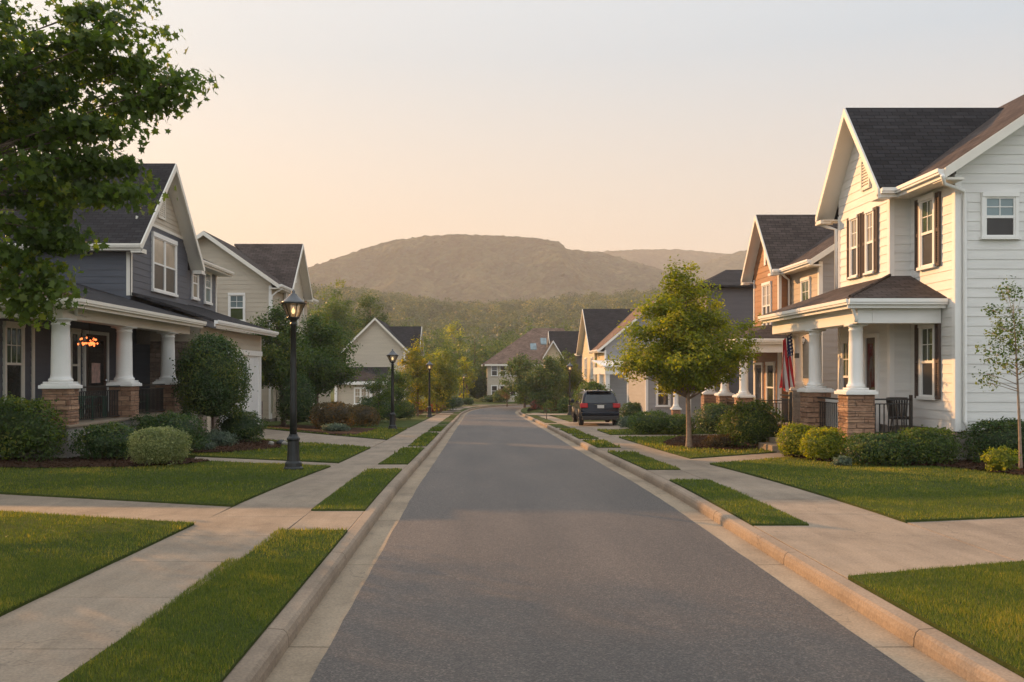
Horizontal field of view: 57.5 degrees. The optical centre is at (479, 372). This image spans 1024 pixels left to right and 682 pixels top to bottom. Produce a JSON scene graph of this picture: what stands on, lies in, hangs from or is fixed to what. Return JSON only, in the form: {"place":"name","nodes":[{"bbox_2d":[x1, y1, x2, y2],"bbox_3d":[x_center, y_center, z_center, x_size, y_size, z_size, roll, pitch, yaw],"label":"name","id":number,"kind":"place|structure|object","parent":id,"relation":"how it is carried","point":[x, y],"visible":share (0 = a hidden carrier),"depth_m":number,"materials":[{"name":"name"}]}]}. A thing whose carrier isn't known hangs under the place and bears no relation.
{"place":"outdoors","nodes":[
{"label":"outdoors","id":0,"kind":"place"},
{"bbox_2d":[0,511,193,616],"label":"lawn","id":1,"kind":"structure","parent":0,"point":[114,560],"depth_m":10.23,"materials":[{"name":"plant"}]},
{"bbox_2d":[0,0,223,331],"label":"maple tree","id":2,"kind":"object","parent":1,"relation":"on","point":[35,90],"visible":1,"depth_m":11.91,"materials":[{"name":"green plant"}]},
{"bbox_2d":[0,494,230,524],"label":"path","id":3,"kind":"structure","parent":0,"point":[134,510],"depth_m":13.18,"materials":[{"name":"concrete"}]},
{"bbox_2d":[0,461,330,507],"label":"lawn","id":4,"kind":"structure","parent":0,"point":[281,483],"depth_m":15.86,"materials":[{"name":"plant"}]},
{"bbox_2d":[0,455,208,467],"bbox_3d":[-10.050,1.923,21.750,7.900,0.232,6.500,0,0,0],"label":"mulch bed","id":5,"kind":"object","parent":4,"relation":"on","point":[61,462],"visible":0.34,"depth_m":19.89,"materials":[{"name":"brown wood"}]},
{"bbox_2d":[0,391,72,461],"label":"hedge shrub","id":6,"kind":"object","parent":5,"relation":"on","point":[25,428],"visible":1,"depth_m":20.15,"materials":[{"name":"green plant"}]},
{"bbox_2d":[62,420,139,459],"bbox_3d":[-8.486,1.508,21.207,1.774,0.968,1.528,0,0,0],"label":"shrub","id":7,"kind":"object","parent":5,"relation":"on","point":[108,440],"visible":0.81,"depth_m":20.84,"materials":[{"name":"green plant"}]},
{"bbox_2d":[124,425,192,465],"bbox_3d":[-6.785,1.518,19.742,1.441,0.881,1.301,0,0,0],"label":"round shrub","id":8,"kind":"object","parent":5,"relation":"on","point":[160,444],"visible":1,"depth_m":19.45,"materials":[{"name":"green plant"}]},
{"bbox_2d":[0,163,278,457],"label":"blue house","id":9,"kind":"structure","parent":4,"relation":"on","point":[147,280],"depth_m":30.21,"materials":[{"name":"blue wood"}]},
{"bbox_2d":[2,321,25,402],"bbox_3d":[-11.541,-0.248,23.150,0.113,2.039,1.040,0,0,0],"label":"window","id":10,"kind":"structure","parent":9,"relation":"in","point":[13,341],"depth_m":23.15,"materials":[{"name":"white glass"}]},
{"bbox_2d":[70,328,80,390],"bbox_3d":[-11.541,-0.248,26.625,0.113,2.039,0.690,0,0,0],"label":"window","id":11,"kind":"structure","parent":9,"relation":"in","point":[75,334],"depth_m":26.69,"materials":[{"name":"white glass"}]},
{"bbox_2d":[86,334,106,413],"bbox_3d":[-11.541,0.040,28.100,0.113,2.380,1.600,0,0,0],"label":"door","id":12,"kind":"structure","parent":9,"relation":"in","point":[97,354],"depth_m":28.19,"materials":[{"name":"black wood"}]},
{"bbox_2d":[151,231,178,296],"bbox_3d":[-11.442,-3.905,33.925,0.113,2.102,2.650,0,0,0],"label":"window","id":13,"kind":"structure","parent":9,"relation":"in","point":[163,249],"depth_m":33.82,"materials":[{"name":"white glass"}]},
{"bbox_2d":[222,355,257,422],"bbox_3d":[-9.255,0.725,36.100,0.030,2.850,5.700,0,0,0],"label":"garage door","id":14,"kind":"structure","parent":9,"relation":"in","point":[252,403],"depth_m":37.91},
{"bbox_2d":[280,289,306,469],"bbox_3d":[-3.780,0.133,18.900,0.530,3.650,0.530,0,0,0],"label":"street lamp","id":15,"kind":"object","parent":4,"relation":"on","point":[293,461],"visible":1,"depth_m":18.84,"materials":[{"name":"metal"}]},
{"bbox_2d":[0,452,1023,491],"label":"grass","id":16,"kind":"structure","parent":4,"relation":"on","point":[781,473],"depth_m":17.37,"materials":[{"name":"green plant"}]},
{"bbox_2d":[59,530,346,681],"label":"verge lawn","id":17,"kind":"structure","parent":0,"point":[260,633],"depth_m":6.94,"materials":[{"name":"plant"}]},
{"bbox_2d":[0,556,1023,681],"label":"grass","id":18,"kind":"structure","parent":17,"relation":"on","point":[1005,614],"depth_m":7.60,"materials":[{"name":"green plant"}]},
{"bbox_2d":[0,413,452,681],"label":"sidewalk","id":19,"kind":"structure","parent":0,"point":[59,634],"depth_m":8.62,"materials":[{"name":"concrete"}]},
{"bbox_2d":[124,440,370,462],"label":"lawn","id":20,"kind":"structure","parent":0,"point":[257,458],"depth_m":22.91,"materials":[{"name":"plant"}]},
{"bbox_2d":[180,437,281,452],"bbox_3d":[-7.450,2.071,27.350,3.700,0.213,8.300,0,0,0],"label":"mulch bed","id":21,"kind":"object","parent":20,"relation":"on","point":[233,448],"visible":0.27,"depth_m":26.17,"materials":[{"name":"brown wood"}]},
{"bbox_2d":[136,410,211,453],"bbox_3d":[-7.718,1.495,23.599,1.913,1.146,1.716,0,0,0],"label":"shrub","id":22,"kind":"object","parent":21,"relation":"on","point":[179,421],"visible":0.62,"depth_m":23.38,"materials":[{"name":"green plant"}]},
{"bbox_2d":[169,327,255,428],"bbox_3d":[-8.001,0.411,28.236,2.585,3.614,2.410,0,0,0],"label":"topiary ball","id":23,"kind":"object","parent":21,"relation":"on","point":[211,382],"visible":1,"depth_m":27.64,"materials":[{"name":"green plant"}]},
{"bbox_2d":[204,428,239,445],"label":"shrub","id":24,"kind":"object","parent":21,"relation":"on","point":[220,438],"visible":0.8,"depth_m":26.59,"materials":[{"name":"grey plant"}]},
{"bbox_2d":[215,410,267,441],"bbox_3d":[-7.460,1.623,29.006,1.724,1.078,1.528,0,0,0],"label":"shrub","id":25,"kind":"object","parent":21,"relation":"on","point":[247,426],"visible":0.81,"depth_m":28.62,"materials":[{"name":"green plant"}]},
{"bbox_2d":[194,457,337,466],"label":"path","id":26,"kind":"structure","parent":0,"point":[262,461],"depth_m":21.52,"materials":[{"name":"concrete"}]},
{"bbox_2d":[291,511,363,530],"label":"path","id":27,"kind":"structure","parent":0,"point":[332,519],"depth_m":12.15,"materials":[{"name":"concrete"}]},
{"bbox_2d":[265,428,405,439],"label":"lawn","id":28,"kind":"structure","parent":0,"point":[341,435],"depth_m":34.90,"materials":[{"name":"plant"}]},
{"bbox_2d":[269,424,376,434],"bbox_3d":[-6.458,2.325,39.406,3.946,0.172,10.182,0,0,-35],"label":"mulch bed","id":29,"kind":"object","parent":28,"relation":"on","point":[355,430],"visible":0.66,"depth_m":38.38,"materials":[{"name":"brown soil"}]},
{"bbox_2d":[247,299,322,425],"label":"shade tree","id":30,"kind":"object","parent":29,"relation":"on","point":[275,362],"visible":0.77,"depth_m":41.38,"materials":[{"name":"green plant"}]},
{"bbox_2d":[275,372,318,422],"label":"cone shrub","id":31,"kind":"object","parent":29,"relation":"on","point":[304,395],"visible":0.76,"depth_m":40.37,"materials":[{"name":"green plant"}]},
{"bbox_2d":[306,400,358,428],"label":"hedge shrub","id":32,"kind":"object","parent":29,"relation":"on","point":[333,412],"visible":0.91,"depth_m":38.73,"materials":[{"name":"orange plant"}]},
{"bbox_2d":[386,349,398,428],"bbox_3d":[-3.720,0.678,39.700,0.530,3.417,0.530,0,0,0],"label":"street lamp","id":33,"kind":"object","parent":28,"relation":"on","point":[392,423],"visible":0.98,"depth_m":39.64,"materials":[{"name":"metal"}]},
{"bbox_2d":[299,434,385,447],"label":"driveway","id":34,"kind":"structure","parent":0,"point":[342,440],"depth_m":31.09,"materials":[{"name":"concrete"}]},
{"bbox_2d":[262,417,429,427],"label":"lawn","id":35,"kind":"structure","parent":0,"point":[405,422],"depth_m":47.14,"materials":[{"name":"plant"}]},
{"bbox_2d":[285,311,369,423],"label":"shade tree","id":36,"kind":"object","parent":35,"relation":"on","point":[324,371],"visible":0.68,"depth_m":44.49,"materials":[{"name":"green plant"}]},
{"bbox_2d":[347,404,383,426],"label":"hedge shrub","id":37,"kind":"object","parent":35,"relation":"on","point":[365,414],"visible":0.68,"depth_m":42.62,"materials":[{"name":"orange plant"}]},
{"bbox_2d":[360,367,400,423],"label":"young tree","id":38,"kind":"object","parent":35,"relation":"on","point":[379,387],"visible":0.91,"depth_m":45.77,"materials":[{"name":"green plant"}]},
{"bbox_2d":[382,363,414,420],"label":"young tree","id":39,"kind":"object","parent":35,"relation":"on","point":[401,396],"visible":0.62,"depth_m":51.82,"materials":[{"name":"green plant"}]},
{"bbox_2d":[311,469,401,510],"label":"verge lawn","id":40,"kind":"structure","parent":0,"point":[349,509],"depth_m":14.37,"materials":[{"name":"plant"}]},
{"bbox_2d":[222,404,523,681],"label":"kerb","id":41,"kind":"structure","parent":0,"point":[261,658],"depth_m":8.30,"materials":[{"name":"concrete"}]},
{"bbox_2d":[331,394,519,417],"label":"lawn","id":42,"kind":"structure","parent":0,"point":[455,414],"depth_m":102.16,"materials":[{"name":"plant"}]},
{"bbox_2d":[307,278,367,366],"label":"tall tree","id":43,"kind":"object","parent":42,"relation":"on","point":[336,312],"visible":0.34,"depth_m":99.05,"materials":[{"name":"green plant"}]},
{"bbox_2d":[349,290,391,338],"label":"tall tree","id":44,"kind":"object","parent":42,"relation":"on","point":[369,301],"visible":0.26,"depth_m":103.68,"materials":[{"name":"green plant"}]},
{"bbox_2d":[394,337,438,415],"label":"street tree","id":45,"kind":"object","parent":42,"relation":"on","point":[418,369],"visible":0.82,"depth_m":62.70,"materials":[{"name":"green plant"}]},
{"bbox_2d":[424,350,464,414],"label":"street tree","id":46,"kind":"object","parent":42,"relation":"on","point":[446,390],"visible":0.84,"depth_m":70.53,"materials":[{"name":"green plant"}]},
{"bbox_2d":[464,373,486,398],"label":"shrub","id":47,"kind":"object","parent":42,"relation":"on","point":[479,390],"visible":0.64,"depth_m":123.11,"materials":[{"name":"green plant"}]},
{"bbox_2d":[428,425,446,431],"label":"verge lawn","id":48,"kind":"structure","parent":0,"point":[444,426],"depth_m":43.02,"materials":[{"name":"plant"}]},
{"bbox_2d":[221,425,772,453],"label":"grass","id":49,"kind":"structure","parent":48,"relation":"on","point":[382,432],"depth_m":28.18,"materials":[{"name":"green plant"}]},
{"bbox_2d":[308,234,696,303],"bbox_3d":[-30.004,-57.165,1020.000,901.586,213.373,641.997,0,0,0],"label":"mountain","id":50,"kind":"structure","parent":0,"point":[480,268],"depth_m":1000.51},
{"bbox_2d":[307,312,702,520],"bbox_3d":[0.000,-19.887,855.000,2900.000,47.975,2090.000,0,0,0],"label":"ground","id":51,"kind":"structure","parent":0,"point":[528,410],"depth_m":95.28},
{"bbox_2d":[196,231,330,421],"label":"beige house","id":52,"kind":"structure","parent":51,"relation":"on","point":[261,278],"depth_m":47.99,"materials":[{"name":"beige wood"}]},
{"bbox_2d":[228,293,245,321],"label":"window","id":53,"kind":"structure","parent":52,"relation":"in","point":[236,301],"depth_m":47.97,"materials":[{"name":"white glass"}]},
{"bbox_2d":[332,318,423,407],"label":"grey house","id":54,"kind":"structure","parent":51,"relation":"on","point":[378,340],"depth_m":84.99,"materials":[{"name":"beige"}]},
{"bbox_2d":[456,357,477,397],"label":"woodland tree","id":55,"kind":"object","parent":51,"relation":"on","point":[467,382],"visible":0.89,"depth_m":121.63,"materials":[{"name":"green plant"}]},
{"bbox_2d":[307,281,699,371],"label":"forest","id":56,"kind":"object","parent":51,"relation":"on","point":[490,319],"visible":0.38,"depth_m":405.47,"materials":[{"name":"green plant"}]},
{"bbox_2d":[481,328,564,401],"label":"hipped house","id":57,"kind":"structure","parent":51,"relation":"on","point":[532,342],"depth_m":121.08,"materials":[{"name":"beige"}]},
{"bbox_2d":[540,331,581,399],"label":"gabled house","id":58,"kind":"structure","parent":51,"relation":"on","point":[559,341],"depth_m":101.53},
{"bbox_2d":[574,301,673,413],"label":"cream house","id":59,"kind":"structure","parent":51,"relation":"on","point":[599,329],"depth_m":82.38,"materials":[{"name":"grey"}]},
{"bbox_2d":[620,270,752,421],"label":"dark house","id":60,"kind":"structure","parent":51,"relation":"on","point":[736,296],"depth_m":52.98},
{"bbox_2d":[701,215,837,430],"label":"brown house","id":61,"kind":"structure","parent":51,"relation":"on","point":[789,259],"depth_m":37.95,"materials":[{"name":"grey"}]},
{"bbox_2d":[761,281,771,324],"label":"window","id":62,"kind":"structure","parent":61,"relation":"in","point":[767,286],"depth_m":39.16,"materials":[{"name":"white glass"}]},
{"bbox_2d":[765,362,775,411],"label":"window","id":63,"kind":"structure","parent":61,"relation":"in","point":[770,366],"depth_m":38.76,"materials":[{"name":"white glass"}]},
{"bbox_2d":[758,95,1023,459],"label":"white house","id":64,"kind":"structure","parent":51,"relation":"on","point":[923,208],"depth_m":21.80,"materials":[{"name":"white wood"}]},
{"bbox_2d":[779,333,798,391],"bbox_3d":[8.928,-0.440,26.796,0.720,1.960,0.303,0,0,-28],"label":"flag","id":65,"kind":"object","parent":64,"relation":"attached to","point":[787,383],"visible":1,"depth_m":26.73,"materials":[{"name":"fabric"}]},
{"bbox_2d":[840,337,848,389],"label":"window","id":66,"kind":"structure","parent":64,"relation":"in","point":[844,341],"depth_m":25.51,"materials":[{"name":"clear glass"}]},
{"bbox_2d":[847,214,857,278],"bbox_3d":[9.941,-3.350,24.820,0.113,1.656,0.580,0,0,0],"label":"window","id":67,"kind":"structure","parent":64,"relation":"in","point":[853,219],"depth_m":24.91,"materials":[{"name":"white glass"}]},
{"bbox_2d":[863,207,873,274],"bbox_3d":[9.941,-3.350,23.820,0.113,1.656,0.580,0,0,0],"label":"window","id":68,"kind":"structure","parent":64,"relation":"in","point":[869,214],"depth_m":23.87,"materials":[{"name":"white glass"}]},
{"bbox_2d":[867,337,874,428],"bbox_3d":[9.974,0.285,23.750,0.048,2.370,0.600,0,0,0],"label":"door","id":69,"kind":"structure","parent":64,"relation":"in","point":[870,341],"depth_m":23.75,"materials":[{"name":"brown glass"}]},
{"bbox_2d":[916,324,936,399],"bbox_3d":[10.441,-0.283,21.810,0.113,1.809,0.820,0,0,0],"label":"window","id":70,"kind":"structure","parent":64,"relation":"in","point":[925,332],"depth_m":21.88,"materials":[{"name":"white glass"}]},
{"bbox_2d":[916,192,937,270],"bbox_3d":[10.441,-3.297,21.810,0.113,1.739,0.820,0,0,0],"label":"window","id":71,"kind":"structure","parent":64,"relation":"in","point":[925,203],"depth_m":21.88,"materials":[{"name":"white glass"}]},
{"bbox_2d":[979,192,1021,239],"bbox_3d":[11.450,-3.459,20.541,0.870,1.037,0.113,0,0,0],"label":"window","id":72,"kind":"structure","parent":64,"relation":"in","point":[999,210],"depth_m":20.55,"materials":[{"name":"white glass"}]},
{"bbox_2d":[0,0,1023,266],"label":"sky","id":73,"kind":"structure","parent":0,"point":[333,128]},
{"bbox_2d":[521,407,622,416],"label":"lawn","id":74,"kind":"structure","parent":0,"point":[524,410],"depth_m":75.45,"materials":[{"name":"plant"}]},
{"bbox_2d":[498,352,539,407],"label":"street tree","id":75,"kind":"object","parent":74,"relation":"on","point":[518,387],"visible":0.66,"depth_m":95.45,"materials":[{"name":"green plant"}]},
{"bbox_2d":[518,352,568,411],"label":"street tree","id":76,"kind":"object","parent":74,"relation":"on","point":[546,379],"visible":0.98,"depth_m":75.40,"materials":[{"name":"green plant"}]},
{"bbox_2d":[554,348,588,397],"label":"street tree","id":77,"kind":"object","parent":74,"relation":"on","point":[575,378],"visible":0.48,"depth_m":85.40,"materials":[{"name":"green plant"}]},
{"bbox_2d":[309,405,924,681],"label":"road","id":78,"kind":"structure","parent":0,"point":[517,548],"depth_m":8.59,"materials":[{"name":"grey asphalt"}]},
{"bbox_2d":[265,405,521,681],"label":"gutter pan","id":79,"kind":"object","parent":78,"relation":"on","point":[303,655],"visible":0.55,"depth_m":8.66,"materials":[{"name":"concrete"}]},
{"bbox_2d":[515,409,968,681],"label":"gutter pan","id":80,"kind":"object","parent":78,"relation":"on","point":[914,660],"visible":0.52,"depth_m":8.62,"materials":[{"name":"concrete"}]},
{"bbox_2d":[572,421,699,429],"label":"driveway","id":81,"kind":"structure","parent":0,"point":[599,425],"depth_m":44.84,"materials":[{"name":"concrete"}]},
{"bbox_2d":[571,389,619,424],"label":"parked car","id":82,"kind":"object","parent":81,"relation":"on","point":[597,404],"visible":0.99,"depth_m":44.50,"materials":[{"name":"black paint"}]},
{"bbox_2d":[592,249,725,272],"bbox_3d":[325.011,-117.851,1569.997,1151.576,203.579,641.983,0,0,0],"label":"mountain","id":83,"kind":"structure","parent":0,"point":[657,258],"depth_m":1606.00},
{"bbox_2d":[597,430,724,434],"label":"lawn","id":84,"kind":"structure","parent":0,"point":[648,434],"depth_m":35.08,"materials":[{"name":"plant"}]},
{"bbox_2d":[626,409,674,433],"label":"shrub","id":85,"kind":"object","parent":84,"relation":"on","point":[651,421],"visible":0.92,"depth_m":35.09,"materials":[{"name":"green plant"}]},
{"bbox_2d":[662,413,696,434],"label":"shrub","id":86,"kind":"object","parent":84,"relation":"on","point":[677,424],"visible":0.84,"depth_m":34.68,"materials":[{"name":"green plant"}]},
{"bbox_2d":[619,437,776,458],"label":"lawn","id":87,"kind":"structure","parent":0,"point":[694,457],"depth_m":24.52,"materials":[{"name":"plant"}]},
{"bbox_2d":[662,435,767,449],"bbox_3d":[7.700,2.159,29.700,4.400,0.179,8.600,0,0,0],"label":"mulch bed","id":88,"kind":"object","parent":87,"relation":"on","point":[695,442],"visible":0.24,"depth_m":28.88,"materials":[{"name":"brown wood"}]},
{"bbox_2d":[595,254,766,447],"bbox_3d":[5.895,-0.601,26.863,4.409,5.645,4.511,0,0,-44],"label":"street tree","id":89,"kind":"object","parent":88,"relation":"on","point":[687,360],"visible":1,"depth_m":26.27,"materials":[{"name":"green plant"}]},
{"bbox_2d":[691,400,731,434],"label":"shrub","id":90,"kind":"object","parent":88,"relation":"on","point":[707,420],"visible":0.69,"depth_m":33.67,"materials":[{"name":"green plant"}]},
{"bbox_2d":[701,433,742,447],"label":"shrub","id":91,"kind":"object","parent":88,"relation":"on","point":[719,440],"visible":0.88,"depth_m":26.38,"materials":[{"name":"orange plant"}]},
{"bbox_2d":[714,397,787,447],"bbox_3d":[7.709,1.380,26.566,2.088,1.441,1.845,0,0,0],"label":"shrub","id":92,"kind":"object","parent":88,"relation":"on","point":[751,423],"visible":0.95,"depth_m":26.17,"materials":[{"name":"green plant"}]},
{"bbox_2d":[677,250,746,281],"bbox_3d":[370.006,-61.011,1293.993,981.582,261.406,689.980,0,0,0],"label":"mountain","id":93,"kind":"structure","parent":0,"point":[733,261],"depth_m":1334.78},
{"bbox_2d":[532,413,912,532],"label":"sidewalk","id":94,"kind":"structure","parent":0,"point":[823,514],"depth_m":14.55,"materials":[{"name":"concrete"}]},
{"bbox_2d":[669,479,808,525],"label":"verge lawn","id":95,"kind":"structure","parent":0,"point":[757,523],"depth_m":12.98,"materials":[{"name":"plant"}]},
{"bbox_2d":[692,453,790,463],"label":"path","id":96,"kind":"structure","parent":0,"point":[732,458],"depth_m":22.86,"materials":[{"name":"concrete"}]},
{"bbox_2d":[519,407,1023,681],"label":"kerb","id":97,"kind":"structure","parent":0,"point":[965,662],"depth_m":8.32,"materials":[{"name":"concrete"}]},
{"bbox_2d":[710,457,1023,522],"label":"lawn","id":98,"kind":"structure","parent":0,"point":[889,505],"depth_m":15.21,"materials":[{"name":"plant"}]},
{"bbox_2d":[783,452,1023,474],"bbox_3d":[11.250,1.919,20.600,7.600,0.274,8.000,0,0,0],"label":"mulch bed","id":99,"kind":"object","parent":98,"relation":"on","point":[974,466],"visible":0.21,"depth_m":19.48,"materials":[{"name":"brown wood"}]},
{"bbox_2d":[774,421,814,457],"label":"shrub","id":100,"kind":"object","parent":99,"relation":"on","point":[792,436],"visible":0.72,"depth_m":22.18,"materials":[{"name":"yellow plant"}]},
{"bbox_2d":[799,425,847,460],"bbox_3d":[7.850,1.599,21.271,1.119,0.812,1.066,0,0,0],"label":"shrub","id":101,"kind":"object","parent":99,"relation":"on","point":[823,443],"visible":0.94,"depth_m":21.05,"materials":[{"name":"green plant"}]},
{"bbox_2d":[841,430,922,466],"bbox_3d":[8.505,1.598,19.944,1.711,0.794,1.396,0,0,0],"label":"shrub","id":102,"kind":"object","parent":99,"relation":"on","point":[882,448],"visible":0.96,"depth_m":19.55,"materials":[{"name":"green plant"}]},
{"bbox_2d":[898,425,965,464],"bbox_3d":[9.512,1.535,19.899,1.505,0.853,1.352,0,0,0],"label":"shrub","id":103,"kind":"object","parent":99,"relation":"on","point":[937,445],"visible":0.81,"depth_m":19.54,"materials":[{"name":"green plant"}]},
{"bbox_2d":[955,416,1023,462],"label":"hedge shrub","id":104,"kind":"object","parent":99,"relation":"on","point":[996,434],"visible":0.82,"depth_m":19.78,"materials":[{"name":"green plant"}]},
{"bbox_2d":[972,275,1023,468],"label":"sapling","id":105,"kind":"object","parent":99,"relation":"on","point":[1015,351],"visible":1,"depth_m":18.30,"materials":[{"name":"green plant"}]},
{"bbox_2d":[979,445,1021,470],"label":"shrub","id":106,"kind":"object","parent":99,"relation":"on","point":[1001,458],"visible":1,"depth_m":17.78,"materials":[{"name":"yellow plant"}]},
{"bbox_2d":[754,526,1014,578],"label":"driveway","id":107,"kind":"structure","parent":0,"point":[845,555],"depth_m":10.15,"materials":[{"name":"concrete"}]},
{"bbox_2d":[848,561,1023,677],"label":"lawn","id":108,"kind":"structure","parent":0,"point":[996,659],"depth_m":7.59,"materials":[{"name":"plant"}]},
{"bbox_2d":[0,487,1023,559],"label":"grass","id":109,"kind":"structure","parent":108,"relation":"on","point":[1005,511],"depth_m":12.37,"materials":[{"name":"green plant"}]},
{"bbox_2d":[907,517,1023,560],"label":"driveway","id":110,"kind":"structure","parent":0,"point":[1003,537],"depth_m":11.20,"materials":[{"name":"concrete"}]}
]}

